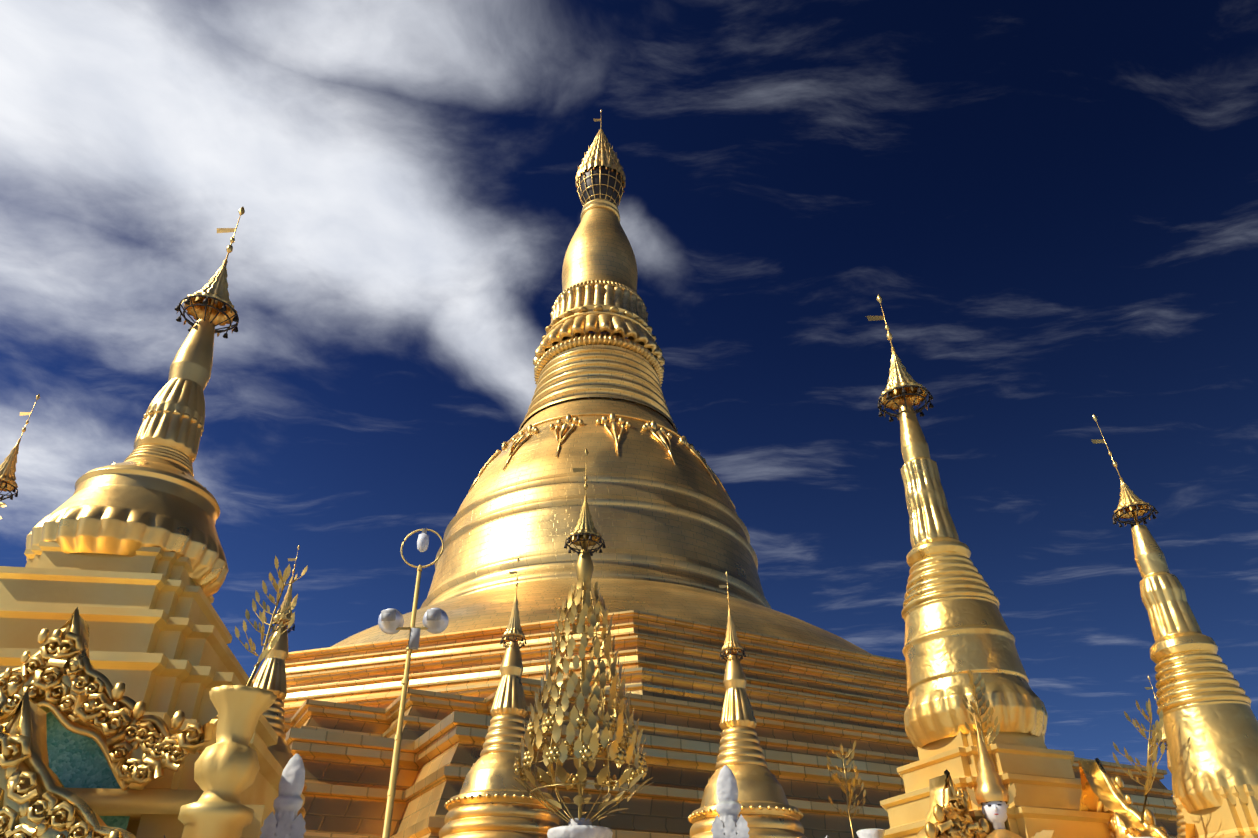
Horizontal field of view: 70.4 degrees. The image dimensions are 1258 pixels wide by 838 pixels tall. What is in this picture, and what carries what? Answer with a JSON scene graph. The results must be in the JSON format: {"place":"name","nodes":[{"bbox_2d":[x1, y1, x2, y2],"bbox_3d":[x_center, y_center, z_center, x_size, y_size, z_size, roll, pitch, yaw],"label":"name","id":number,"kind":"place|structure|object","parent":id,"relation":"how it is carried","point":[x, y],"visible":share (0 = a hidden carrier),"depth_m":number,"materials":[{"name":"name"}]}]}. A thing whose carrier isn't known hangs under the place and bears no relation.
{"place":"outdoors","nodes":[
{"label":"outdoors","id":0,"kind":"place"},
{"bbox_2d":[0,0,1257,796],"label":"sky","id":1,"kind":"structure","parent":0,"point":[1050,207],"materials":[{"name":"blue"}]},
{"bbox_2d":[856,828,884,837],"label":"white urn","id":2,"kind":"object","parent":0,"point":[871,833],"visible":1,"depth_m":7.40,"materials":[{"name":"ceramic"}]},
{"label":"ground","id":3,"kind":"structure","parent":0,"visible":0},
{"bbox_2d":[0,394,39,518],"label":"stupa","id":4,"kind":"object","parent":3,"relation":"on","point":[8,483],"visible":1,"depth_m":9.73,"materials":[{"name":"gold metal"}]},
{"bbox_2d":[0,607,276,837],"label":"shrine pediments","id":5,"kind":"object","parent":3,"relation":"on","point":[91,752],"visible":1,"depth_m":5.77,"materials":[{"name":"gold metal"}]},
{"bbox_2d":[164,754,305,837],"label":"white finial","id":6,"kind":"object","parent":5,"relation":"attached to","point":[284,821],"visible":1,"depth_m":5.96,"materials":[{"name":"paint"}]},
{"bbox_2d":[235,555,307,686],"bbox_3d":[-2.414,1.358,5.887,0.378,0.924,0.228,0,-33,-1],"label":"ornamental tree","id":7,"kind":"object","parent":5,"relation":"attached to","point":[281,584],"visible":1,"depth_m":5.97,"materials":[{"name":"gold metal"}]},
{"bbox_2d":[0,207,304,837],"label":"stupa","id":8,"kind":"object","parent":3,"relation":"on","point":[126,557],"visible":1,"depth_m":8.35,"materials":[{"name":"gold metal"}]},
{"bbox_2d":[378,528,448,837],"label":"lamp post","id":9,"kind":"object","parent":3,"relation":"on","point":[391,620],"visible":1,"depth_m":11.82,"materials":[{"name":"gold metal"}]},
{"bbox_2d":[511,448,653,837],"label":"ornamental tree","id":10,"kind":"object","parent":3,"relation":"on","point":[584,534],"visible":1,"depth_m":8.55,"materials":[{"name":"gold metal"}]},
{"bbox_2d":[252,610,1177,837],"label":"stupa terraces","id":11,"kind":"object","parent":3,"relation":"on","point":[812,704],"visible":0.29,"depth_m":39.38,"materials":[{"name":"gold metal"}]},
{"bbox_2d":[253,545,306,817],"bbox_3d":[-7.976,5.946,19.790,2.705,6.907,2.705,0,-33,-1],"label":"stupa","id":12,"kind":"object","parent":11,"relation":"on","point":[271,676],"visible":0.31,"depth_m":19.62,"materials":[{"name":"gold metal"}]},
{"bbox_2d":[439,557,559,837],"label":"stupa","id":13,"kind":"object","parent":11,"relation":"on","point":[489,801],"visible":0.96,"depth_m":18.76,"materials":[{"name":"gold metal"}]},
{"bbox_2d":[331,198,870,653],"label":"stupa dome","id":14,"kind":"structure","parent":11,"relation":"on","point":[676,538],"depth_m":71.15,"materials":[{"name":"gold metal"}]},
{"bbox_2d":[468,109,735,508],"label":"ornaments","id":15,"kind":"object","parent":14,"relation":"on","point":[600,152],"visible":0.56,"depth_m":79.66,"materials":[{"name":"gold metal"}]},
{"bbox_2d":[579,165,622,204],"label":"stupa hti lining","id":16,"kind":"object","parent":15,"relation":"attached to","point":[603,189],"visible":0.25,"depth_m":105.94,"materials":[{"name":"metal"}]},
{"bbox_2d":[688,571,806,837],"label":"stupa","id":17,"kind":"object","parent":11,"relation":"on","point":[767,810],"visible":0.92,"depth_m":19.13,"materials":[{"name":"gold metal"}]},
{"bbox_2d":[1145,676,1185,837],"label":"stupa","id":18,"kind":"object","parent":11,"relation":"on","point":[1180,824],"visible":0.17,"depth_m":19.29,"materials":[{"name":"gold metal"}]},
{"bbox_2d":[866,294,1110,837],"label":"stupa","id":19,"kind":"object","parent":3,"relation":"on","point":[956,629],"visible":0.98,"depth_m":7.97,"materials":[{"name":"gold metal"}]},
{"bbox_2d":[711,765,826,837],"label":"white finial","id":20,"kind":"object","parent":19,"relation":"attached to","point":[728,822],"visible":1,"depth_m":6.33,"materials":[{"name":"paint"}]},
{"bbox_2d":[827,740,865,837],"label":"gold tree","id":21,"kind":"object","parent":19,"relation":"attached to","point":[852,782],"visible":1,"depth_m":9.11,"materials":[{"name":"gold metal"}]},
{"bbox_2d":[962,669,999,757],"bbox_3d":[2.973,2.489,7.489,0.268,0.822,0.189,0,-33,-1],"label":"ornamental plant","id":22,"kind":"object","parent":19,"relation":"attached to","point":[972,684],"visible":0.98,"depth_m":7.56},
{"bbox_2d":[966,713,1053,837],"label":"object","id":23,"kind":"object","parent":19,"relation":"attached to","point":[992,796],"visible":0.94,"depth_m":6.79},
{"bbox_2d":[916,758,1194,837],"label":"shrine pediments","id":24,"kind":"object","parent":19,"relation":"attached to","point":[948,815],"visible":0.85,"depth_m":6.79,"materials":[{"name":"gold metal"}]},
{"bbox_2d":[1091,414,1257,837],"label":"stupa","id":25,"kind":"object","parent":3,"relation":"on","point":[1203,703],"visible":1,"depth_m":6.43,"materials":[{"name":"gold metal"}]},
{"bbox_2d":[1113,699,1164,823],"bbox_3d":[3.638,2.363,6.226,0.491,0.826,0.256,0,-33,-1],"label":"gold tree","id":26,"kind":"object","parent":25,"relation":"attached to","point":[1157,733],"visible":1,"depth_m":6.30,"materials":[{"name":"gold metal"}]}
]}

